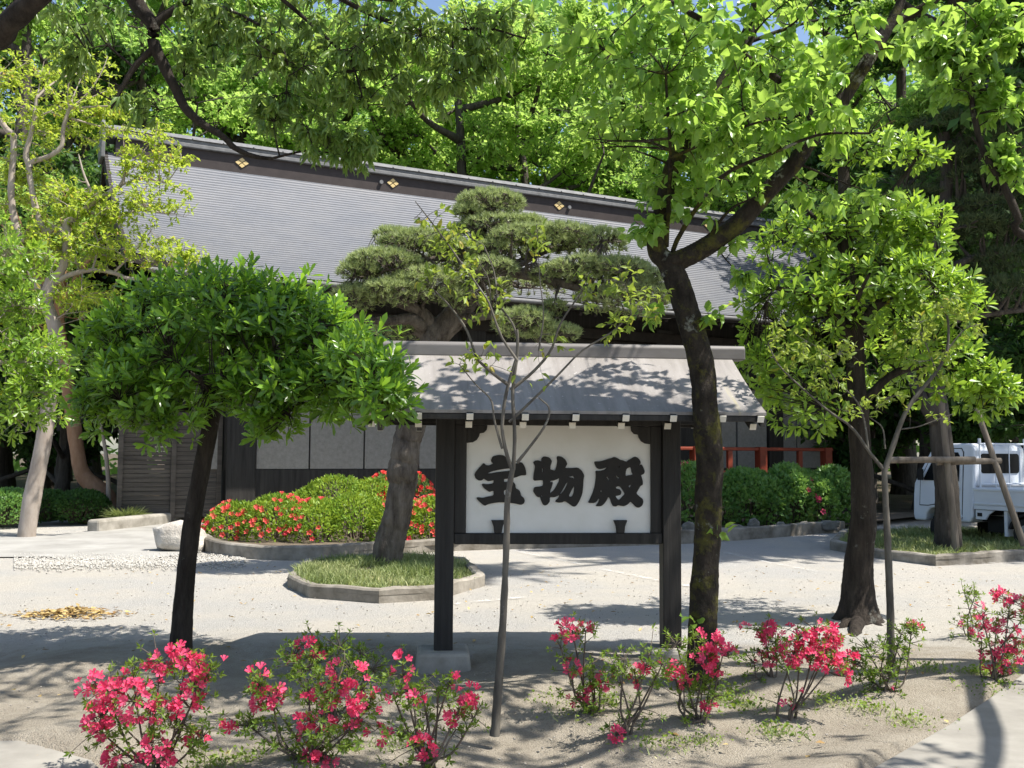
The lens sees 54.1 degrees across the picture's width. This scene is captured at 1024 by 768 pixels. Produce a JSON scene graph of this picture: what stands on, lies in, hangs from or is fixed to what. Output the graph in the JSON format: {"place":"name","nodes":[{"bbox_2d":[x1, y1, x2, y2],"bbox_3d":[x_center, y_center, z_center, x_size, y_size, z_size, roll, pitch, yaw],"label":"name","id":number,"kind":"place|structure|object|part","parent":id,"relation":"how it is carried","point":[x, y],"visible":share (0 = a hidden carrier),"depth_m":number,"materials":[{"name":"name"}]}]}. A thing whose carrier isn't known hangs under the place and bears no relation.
{"place":"outdoors","nodes":[
{"label":"outdoors","id":0,"kind":"place"},
{"bbox_2d":[0,519,203,560],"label":"courtyard paving","id":1,"kind":"structure","parent":0,"point":[132,540],"depth_m":16.35,"materials":[{"name":"beige concrete"}]},
{"bbox_2d":[116,411,222,521],"bbox_3d":[-7.294,1.762,21.434,2.124,2.408,0.082,2,-4,-27],"label":"slatted fence","id":2,"kind":"object","parent":1,"relation":"on","point":[173,458],"visible":0.52,"depth_m":21.36,"materials":[{"name":"brown wood"}]},
{"bbox_2d":[153,520,206,552],"bbox_3d":[-5.158,2.378,15.570,0.837,0.546,0.546,0,-4,0],"label":"boulder","id":3,"kind":"object","parent":1,"relation":"on","point":[167,536],"visible":0.61,"depth_m":15.35,"materials":[{"name":"stone"}]},
{"bbox_2d":[288,549,483,595],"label":"island grass","id":4,"kind":"structure","parent":0,"point":[414,569],"depth_m":11.93,"materials":[{"name":"green plant"}]},
{"bbox_2d":[329,184,671,563],"bbox_3d":[-0.111,-0.018,13.479,4.518,5.335,2.620,0,-4,0],"label":"sculpted pine","id":5,"kind":"object","parent":4,"relation":"on","point":[402,262],"visible":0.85,"depth_m":13.02,"materials":[{"name":"green plant"}]},
{"bbox_2d":[0,0,1010,456],"label":"sky","id":6,"kind":"structure","parent":0,"point":[434,5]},
{"bbox_2d":[0,453,1023,767],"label":"ground","id":7,"kind":"structure","parent":0,"point":[54,713],"depth_m":8.05,"materials":[{"name":"beige sand"}]},
{"bbox_2d":[0,486,41,525],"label":"boxed hedge","id":8,"kind":"object","parent":7,"relation":"on","point":[9,514],"visible":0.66,"depth_m":19.71,"materials":[{"name":"green plant"}]},
{"bbox_2d":[0,210,81,447],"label":"edge evergreen","id":9,"kind":"object","parent":7,"relation":"on","point":[15,388],"visible":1,"depth_m":11.45,"materials":[{"name":"green plant"}]},
{"bbox_2d":[1,80,113,480],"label":"woodland tree","id":10,"kind":"object","parent":7,"relation":"on","point":[82,151],"depth_m":50.77,"materials":[{"name":"green plant"}]},
{"bbox_2d":[0,183,118,481],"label":"woodland tree","id":11,"kind":"object","parent":7,"relation":"on","point":[90,448],"visible":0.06,"depth_m":30.01,"materials":[{"name":"green plant"}]},
{"bbox_2d":[0,166,127,509],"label":"orange barked tree","id":12,"kind":"object","parent":7,"relation":"on","point":[85,477],"visible":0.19,"depth_m":22.43,"materials":[{"name":"green plant"}]},
{"bbox_2d":[17,487,112,522],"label":"boxed hedge","id":13,"kind":"object","parent":7,"relation":"on","point":[60,501],"visible":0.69,"depth_m":20.70,"materials":[{"name":"green plant"}]},
{"bbox_2d":[0,603,133,620],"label":"leaf pile","id":14,"kind":"object","parent":7,"relation":"on","point":[77,610],"visible":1,"depth_m":9.42,"materials":[{"name":"plant"}]},
{"bbox_2d":[0,182,140,500],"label":"woodland tree","id":15,"kind":"object","parent":7,"relation":"on","point":[31,438],"visible":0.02,"depth_m":29.75,"materials":[{"name":"green plant"}]},
{"bbox_2d":[0,136,166,491],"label":"woodland tree","id":16,"kind":"object","parent":7,"relation":"on","point":[61,479],"visible":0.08,"depth_m":27.79,"materials":[{"name":"green plant"}]},
{"bbox_2d":[66,503,115,523],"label":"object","id":17,"kind":"object","parent":7,"relation":"on","point":[89,515],"visible":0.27,"depth_m":21.12,"materials":[{"name":"green plant"}]},
{"bbox_2d":[90,367,111,510],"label":"young tree","id":18,"kind":"object","parent":17,"relation":"on","point":[108,479],"visible":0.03,"depth_m":21.39,"materials":[{"name":"brown plant"}]},
{"bbox_2d":[0,0,212,488],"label":"woodland tree","id":19,"kind":"object","parent":7,"relation":"on","point":[44,34],"visible":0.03,"depth_m":36.36,"materials":[{"name":"green plant"}]},
{"bbox_2d":[0,45,214,536],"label":"smooth barked tree","id":20,"kind":"object","parent":7,"relation":"on","point":[36,476],"visible":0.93,"depth_m":18.15,"materials":[{"name":"green plant"}]},
{"bbox_2d":[0,1,243,496],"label":"woodland tree","id":21,"kind":"object","parent":7,"relation":"on","point":[6,453],"visible":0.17,"depth_m":34.08,"materials":[{"name":"green plant"}]},
{"bbox_2d":[98,505,150,517],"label":"grass clump","id":22,"kind":"object","parent":7,"relation":"on","point":[115,513],"visible":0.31,"depth_m":20.65,"materials":[{"name":"green plant"}]},
{"bbox_2d":[0,50,257,484],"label":"woodland tree","id":23,"kind":"object","parent":7,"relation":"on","point":[96,467],"visible":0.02,"depth_m":43.95,"materials":[{"name":"green plant"}]},
{"bbox_2d":[13,550,246,573],"bbox_3d":[-5.392,2.467,13.991,3.266,0.027,2.936,1,-4,-15],"label":"pebble strip","id":24,"kind":"object","parent":7,"relation":"on","point":[91,562],"visible":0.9,"depth_m":13.81,"materials":[{"name":"grey gravel"}]},
{"bbox_2d":[63,629,228,767],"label":"azalea","id":25,"kind":"object","parent":7,"relation":"on","point":[107,694],"visible":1,"depth_m":4.74,"materials":[{"name":"pink plant"}]},
{"bbox_2d":[87,512,208,531],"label":"stone wall","id":26,"kind":"structure","parent":7,"relation":"on","point":[105,524],"depth_m":19.98,"materials":[{"name":"concrete"}]},
{"bbox_2d":[40,89,260,423],"bbox_3d":[-11.636,-3.064,35.802,12.291,14.162,12.256,-2,-4,29],"label":"woodland tree","id":27,"kind":"object","parent":7,"relation":"on","point":[227,118],"visible":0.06,"depth_m":34.63,"materials":[{"name":"green plant"}]},
{"bbox_2d":[0,0,333,482],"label":"woodland tree","id":28,"kind":"object","parent":7,"relation":"on","point":[202,84],"visible":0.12,"depth_m":37.93,"materials":[{"name":"green plant"}]},
{"bbox_2d":[130,85,218,139],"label":"woodland tree","id":29,"kind":"object","parent":7,"relation":"on","point":[158,91],"depth_m":49.61,"materials":[{"name":"green plant"}]},
{"bbox_2d":[117,27,337,154],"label":"woodland tree","id":30,"kind":"object","parent":7,"relation":"on","point":[284,142],"visible":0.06,"depth_m":41.19,"materials":[{"name":"green plant"}]},
{"bbox_2d":[57,250,430,654],"bbox_3d":[-1.863,0.503,7.596,3.376,3.173,2.041,-1,-4,21],"label":"round evergreen","id":31,"kind":"object","parent":7,"relation":"on","point":[345,372],"visible":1,"depth_m":7.32,"materials":[{"name":"green plant"}]},
{"bbox_2d":[0,0,540,178],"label":"overhanging oak","id":32,"kind":"object","parent":7,"relation":"on","point":[16,16],"visible":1,"depth_m":7.11,"materials":[{"name":"green plant"}]},
{"bbox_2d":[219,643,386,767],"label":"azalea","id":33,"kind":"object","parent":7,"relation":"on","point":[329,726],"visible":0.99,"depth_m":4.86,"materials":[{"name":"pink plant"}]},
{"bbox_2d":[158,0,496,179],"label":"woodland tree","id":34,"kind":"object","parent":7,"relation":"on","point":[265,5],"visible":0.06,"depth_m":41.82,"materials":[{"name":"green plant"}]},
{"bbox_2d":[253,619,406,718],"bbox_3d":[-1.067,1.669,5.745,0.896,0.605,0.579,0,-4,0],"label":"azalea","id":35,"kind":"object","parent":7,"relation":"on","point":[292,657],"visible":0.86,"depth_m":5.75,"materials":[{"name":"green plant"}]},
{"bbox_2d":[287,552,484,603],"bbox_3d":[-1.547,2.336,12.328,2.462,0.197,4.002,0,-4,0],"label":"pine island kerb","id":36,"kind":"object","parent":7,"relation":"on","point":[371,594],"visible":0.56,"depth_m":10.57,"materials":[{"name":"stone"}]},
{"bbox_2d":[321,98,455,165],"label":"woodland tree","id":37,"kind":"object","parent":7,"relation":"on","point":[360,121],"visible":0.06,"depth_m":55.41,"materials":[{"name":"green plant"}]},
{"bbox_2d":[274,8,573,182],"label":"woodland tree","id":38,"kind":"object","parent":7,"relation":"on","point":[510,119],"visible":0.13,"depth_m":38.04,"materials":[{"name":"green plant"}]},
{"bbox_2d":[376,648,491,767],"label":"azalea","id":39,"kind":"object","parent":7,"relation":"on","point":[426,759],"visible":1,"depth_m":4.85,"materials":[{"name":"pink plant"}]},
{"bbox_2d":[304,0,649,187],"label":"woodland tree","id":40,"kind":"object","parent":7,"relation":"on","point":[567,166],"visible":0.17,"depth_m":38.17,"materials":[{"name":"green plant"}]},
{"bbox_2d":[348,29,658,198],"bbox_3d":[0.640,-5.238,41.890,11.572,19.497,14.295,-1,-4,24],"label":"woodland tree","id":41,"kind":"object","parent":7,"relation":"on","point":[566,75],"visible":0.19,"depth_m":39.26,"materials":[{"name":"green plant"}]},
{"bbox_2d":[0,0,1012,474],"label":"wood","id":42,"kind":"object","parent":7,"relation":"on","point":[540,6],"visible":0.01,"depth_m":63.22,"materials":[{"name":"green plant"}]},
{"bbox_2d":[1,567,1018,767],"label":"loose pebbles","id":43,"kind":"object","parent":7,"relation":"on","point":[826,734],"visible":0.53,"depth_m":8.70,"materials":[{"name":"stone"}]},
{"bbox_2d":[1,564,1018,767],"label":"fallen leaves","id":44,"kind":"object","parent":7,"relation":"on","point":[819,741],"visible":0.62,"depth_m":8.85,"materials":[{"name":"brown plant"}]},
{"bbox_2d":[82,116,952,521],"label":"treasure hall","id":45,"kind":"structure","parent":7,"relation":"on","point":[288,214],"depth_m":25.71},
{"bbox_2d":[681,446,832,478],"bbox_3d":[6.521,2.097,26.695,5.354,0.840,0.230,2,-4,-27],"label":"veranda railing","id":46,"kind":"object","parent":45,"relation":"on","point":[761,457],"visible":0.38,"depth_m":26.69,"materials":[{"name":"paint"}]},
{"bbox_2d":[202,519,844,560],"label":"bed kerb","id":47,"kind":"structure","parent":7,"relation":"on","point":[212,545],"depth_m":15.49,"materials":[{"name":"stone"}]},
{"bbox_2d":[408,54,650,181],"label":"woodland tree","id":48,"kind":"object","parent":7,"relation":"on","point":[477,172],"visible":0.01,"depth_m":52.79,"materials":[{"name":"green plant"}]},
{"bbox_2d":[414,201,672,736],"bbox_3d":[0.167,0.462,5.643,1.488,2.973,0.431,0,-4,0],"label":"thin sapling","id":49,"kind":"object","parent":7,"relation":"on","point":[483,299],"visible":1,"depth_m":5.66,"materials":[{"name":"green plant"}]},
{"bbox_2d":[495,156,600,190],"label":"woodland tree","id":50,"kind":"object","parent":7,"relation":"on","point":[536,178],"visible":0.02,"depth_m":42.51,"materials":[{"name":"green plant"}]},
{"bbox_2d":[366,341,765,673],"bbox_3d":[0.349,0.922,7.630,2.890,2.462,1.761,1,-4,-5],"label":"notice board","id":51,"kind":"object","parent":7,"relation":"on","point":[600,462],"visible":0.93,"depth_m":7.57,"materials":[{"name":"white wood"}]},
{"bbox_2d":[546,611,620,714],"bbox_3d":[0.432,1.671,5.979,0.487,0.648,0.350,3,-5,-34],"label":"azalea","id":52,"kind":"object","parent":7,"relation":"on","point":[587,705],"visible":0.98,"depth_m":5.94,"materials":[{"name":"pink plant"}]},
{"bbox_2d":[181,658,1013,767],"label":"weed tufts","id":53,"kind":"object","parent":7,"relation":"on","point":[654,744],"visible":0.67,"depth_m":5.82,"materials":[{"name":"green plant"}]},
{"bbox_2d":[532,143,663,199],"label":"woodland tree","id":54,"kind":"object","parent":7,"relation":"on","point":[645,172],"visible":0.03,"depth_m":53.44,"materials":[{"name":"green plant"}]},
{"bbox_2d":[176,658,1023,767],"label":"creeping weeds","id":55,"kind":"object","parent":7,"relation":"on","point":[785,725],"visible":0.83,"depth_m":5.88,"materials":[{"name":"green plant"}]},
{"bbox_2d":[449,0,764,207],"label":"woodland tree","id":56,"kind":"object","parent":7,"relation":"on","point":[604,97],"visible":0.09,"depth_m":42.79,"materials":[{"name":"green plant"}]},
{"bbox_2d":[594,622,687,743],"bbox_3d":[0.703,1.646,5.521,0.541,0.640,0.340,0,-4,0],"label":"azalea","id":57,"kind":"object","parent":7,"relation":"on","point":[623,729],"visible":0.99,"depth_m":5.50,"materials":[{"name":"green plant"}]},
{"bbox_2d":[645,627,745,726],"bbox_3d":[1.017,1.678,5.704,0.570,0.605,0.461,0,-4,0],"label":"azalea","id":58,"kind":"object","parent":7,"relation":"on","point":[709,649],"visible":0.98,"depth_m":5.65,"materials":[{"name":"pink plant"}]},
{"bbox_2d":[550,63,857,212],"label":"woodland tree","id":59,"kind":"object","parent":7,"relation":"on","point":[732,90],"visible":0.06,"depth_m":42.22,"materials":[{"name":"green plant"}]},
{"bbox_2d":[620,84,822,198],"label":"woodland tree","id":60,"kind":"object","parent":7,"relation":"on","point":[662,154],"visible":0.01,"depth_m":57.78,"materials":[{"name":"green plant"}]},
{"bbox_2d":[658,156,845,368],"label":"woodland tree","id":61,"kind":"object","parent":7,"relation":"on","point":[744,179],"visible":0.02,"depth_m":40.66,"materials":[{"name":"green plant"}]},
{"bbox_2d":[534,0,976,690],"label":"mossy cherry tree","id":62,"kind":"object","parent":7,"relation":"on","point":[692,112],"visible":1,"depth_m":6.66,"materials":[{"name":"green plant"}]},
{"bbox_2d":[736,612,797,684],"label":"azalea","id":63,"kind":"object","parent":7,"relation":"on","point":[764,634],"visible":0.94,"depth_m":6.75,"materials":[{"name":"pink plant"}]},
{"bbox_2d":[646,0,918,205],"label":"woodland tree","id":64,"kind":"object","parent":7,"relation":"on","point":[864,94],"visible":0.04,"depth_m":40.55,"materials":[{"name":"green plant"}]},
{"bbox_2d":[759,611,867,720],"bbox_3d":[1.745,1.663,5.859,0.580,0.665,0.325,1,-4,-10],"label":"azalea","id":65,"kind":"object","parent":7,"relation":"on","point":[820,653],"visible":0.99,"depth_m":5.84,"materials":[{"name":"pink plant"}]},
{"bbox_2d":[777,119,873,472],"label":"woodland tree","id":66,"kind":"object","parent":7,"relation":"on","point":[828,193],"depth_m":50.83,"materials":[{"name":"green plant"}]},
{"bbox_2d":[704,0,976,494],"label":"woodland tree","id":67,"kind":"object","parent":7,"relation":"on","point":[905,473],"visible":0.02,"depth_m":39.65,"materials":[{"name":"green plant"}]},
{"bbox_2d":[769,201,979,502],"bbox_3d":[12.210,-0.909,32.977,9.136,9.805,8.894,-1,-4,15],"label":"woodland tree","id":68,"kind":"object","parent":7,"relation":"on","point":[872,435],"visible":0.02,"depth_m":31.97,"materials":[{"name":"green plant"}]},
{"bbox_2d":[728,121,1023,636],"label":"layered evergreen","id":69,"kind":"object","parent":7,"relation":"on","point":[857,611],"visible":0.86,"depth_m":9.24,"materials":[{"name":"green plant"}]},
{"bbox_2d":[765,292,988,676],"bbox_3d":[2.598,0.696,7.113,1.578,2.741,0.420,0,-4,0],"label":"pale sapling","id":70,"kind":"object","parent":7,"relation":"on","point":[884,468],"visible":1,"depth_m":7.13,"materials":[{"name":"green plant"}]},
{"bbox_2d":[835,388,919,476],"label":"woodland tree","id":71,"kind":"object","parent":7,"relation":"on","point":[905,402],"depth_m":33.64,"materials":[{"name":"green plant"}]},
{"bbox_2d":[842,617,926,698],"bbox_3d":[2.366,1.755,6.402,0.535,0.563,0.429,3,-5,-32],"label":"azalea","id":72,"kind":"object","parent":7,"relation":"on","point":[910,627],"visible":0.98,"depth_m":6.40,"materials":[{"name":"green plant"}]},
{"bbox_2d":[759,0,1023,373],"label":"woodland tree","id":73,"kind":"object","parent":7,"relation":"on","point":[813,160],"visible":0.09,"depth_m":36.99,"materials":[{"name":"green plant"}]},
{"bbox_2d":[761,180,1023,509],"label":"woodland tree","id":74,"kind":"object","parent":7,"relation":"on","point":[840,451],"visible":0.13,"depth_m":29.07,"materials":[{"name":"green plant"}]},
{"bbox_2d":[786,156,1023,452],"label":"woodland tree","id":75,"kind":"object","parent":7,"relation":"on","point":[1008,427],"visible":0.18,"depth_m":25.47,"materials":[{"name":"green plant"}]},
{"bbox_2d":[813,21,1014,323],"bbox_3d":[18.910,-5.349,38.581,14.295,19.497,11.572,1,-4,-3],"label":"woodland tree","id":76,"kind":"object","parent":7,"relation":"on","point":[896,100],"depth_m":37.38,"materials":[{"name":"green plant"}]},
{"bbox_2d":[826,66,1008,259],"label":"woodland tree","id":77,"kind":"object","parent":7,"relation":"on","point":[869,108],"depth_m":48.23,"materials":[{"name":"green plant"}]},
{"bbox_2d":[812,85,1023,411],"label":"woodland tree","id":78,"kind":"object","parent":7,"relation":"on","point":[900,119],"visible":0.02,"depth_m":34.26,"materials":[{"name":"green plant"}]},
{"bbox_2d":[830,526,1023,565],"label":"corner island kerb","id":79,"kind":"structure","parent":7,"relation":"on","point":[962,558],"depth_m":14.58,"materials":[{"name":"stone"}]},
{"bbox_2d":[846,154,1023,448],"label":"woodland tree","id":80,"kind":"object","parent":7,"relation":"on","point":[1013,350],"visible":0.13,"depth_m":24.89,"materials":[{"name":"green plant"}]},
{"bbox_2d":[856,0,1023,452],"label":"woodland tree","id":81,"kind":"object","parent":7,"relation":"on","point":[912,1],"visible":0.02,"depth_m":35.89,"materials":[{"name":"green plant"}]},
{"bbox_2d":[859,0,1023,272],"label":"woodland tree","id":82,"kind":"object","parent":7,"relation":"on","point":[884,185],"visible":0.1,"depth_m":20.31,"materials":[{"name":"green plant"}]},
{"bbox_2d":[905,0,1023,239],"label":"overhanging maple","id":83,"kind":"object","parent":7,"relation":"on","point":[1002,161],"visible":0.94,"depth_m":7.70,"materials":[{"name":"green plant"}]},
{"bbox_2d":[949,579,985,637],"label":"azalea","id":84,"kind":"object","parent":7,"relation":"on","point":[976,593],"visible":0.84,"depth_m":8.37,"materials":[{"name":"green plant"}]},
{"bbox_2d":[914,438,1023,541],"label":"pickup truck","id":85,"kind":"object","parent":7,"relation":"on","point":[982,503],"visible":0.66,"depth_m":17.30,"materials":[{"name":"paint"}]},
{"bbox_3d":[7.594,1.748,17.746,0.115,1.228,0.930,2,-4,-25],"label":"door","id":86,"kind":"part","parent":85,"relation":"part of","materials":[{"name":"paint"}]},
{"bbox_3d":[8.484,1.383,17.450,0.940,0.340,0.032,2,-4,-25],"label":"rear window","id":87,"kind":"part","parent":85,"relation":"part of","materials":[{"name":"black glass"}]},
{"bbox_2d":[919,0,1023,170],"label":"woodland tree","id":88,"kind":"object","parent":7,"relation":"on","point":[1016,69],"visible":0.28,"depth_m":15.60,"materials":[{"name":"green plant"}]},
{"bbox_2d":[950,584,1023,685],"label":"azalea","id":89,"kind":"object","parent":7,"relation":"on","point":[1007,649],"visible":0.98,"depth_m":6.76,"materials":[{"name":"pink plant"}]},
{"bbox_2d":[0,674,1023,767],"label":"path","id":90,"kind":"structure","parent":0,"point":[989,733],"depth_m":5.24,"materials":[{"name":"concrete"}]},
{"bbox_2d":[209,512,914,550],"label":"bed soil","id":91,"kind":"structure","parent":0,"point":[879,516],"depth_m":16.62,"materials":[{"name":"brown soil"}]},
{"bbox_2d":[201,490,434,542],"bbox_3d":[-2.111,2.244,17.052,6.202,0.901,2.470,1,-4,-4],"label":"azalea hedge","id":92,"kind":"object","parent":91,"relation":"on","point":[254,514],"visible":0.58,"depth_m":16.32,"materials":[{"name":"green plant"}]},
{"bbox_2d":[280,473,388,529],"bbox_3d":[-3.272,2.286,19.498,2.580,1.117,2.515,0,-4,0],"label":"clipped mound","id":93,"kind":"object","parent":91,"relation":"on","point":[311,489],"visible":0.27,"depth_m":19.11,"materials":[{"name":"green plant"}]},
{"bbox_2d":[370,470,434,515],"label":"red azalea","id":94,"kind":"object","parent":91,"relation":"on","point":[421,490],"visible":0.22,"depth_m":20.34,"materials":[{"name":"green plant"}]},
{"bbox_2d":[681,521,693,529],"bbox_3d":[3.228,2.669,18.393,0.249,0.312,0.174,0,-4,0],"label":"garden stone","id":95,"kind":"object","parent":91,"relation":"on","point":[688,525],"visible":0.45,"depth_m":18.33,"materials":[{"name":"grey stone"}]},
{"bbox_2d":[747,518,759,526],"bbox_3d":[4.625,2.742,19.215,0.232,0.360,0.191,0,-4,0],"label":"garden stone","id":96,"kind":"object","parent":91,"relation":"on","point":[752,522],"visible":0.42,"depth_m":19.15,"materials":[{"name":"grey stone"}]},
{"bbox_2d":[681,460,850,525],"bbox_3d":[5.321,2.313,20.991,4.845,1.484,1.704,2,-4,-19],"label":"hedge","id":97,"kind":"object","parent":91,"relation":"on","point":[800,486],"visible":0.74,"depth_m":20.55,"materials":[{"name":"green plant"}]},
{"bbox_2d":[820,520,839,530],"bbox_3d":[6.295,2.818,19.913,0.370,0.219,0.324,0,-4,0],"label":"garden stone","id":98,"kind":"object","parent":91,"relation":"on","point":[828,525],"visible":0.94,"depth_m":19.78,"materials":[{"name":"grey stone"}]},
{"label":"island soil","id":99,"kind":"structure","parent":0,"visible":0},
{"bbox_2d":[839,523,1023,554],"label":"island ground cover","id":100,"kind":"object","parent":99,"relation":"on","point":[917,536],"visible":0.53,"depth_m":16.35,"materials":[{"name":"green plant"}]},
{"bbox_2d":[881,106,1023,548],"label":"propped pine","id":101,"kind":"object","parent":99,"relation":"on","point":[973,207],"visible":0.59,"depth_m":15.78,"materials":[{"name":"green plant"}]},
{"bbox_2d":[890,392,1023,551],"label":"wooden prop frame","id":102,"kind":"object","parent":99,"relation":"on","point":[946,460],"visible":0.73,"depth_m":15.19,"materials":[{"name":"brown wood"}]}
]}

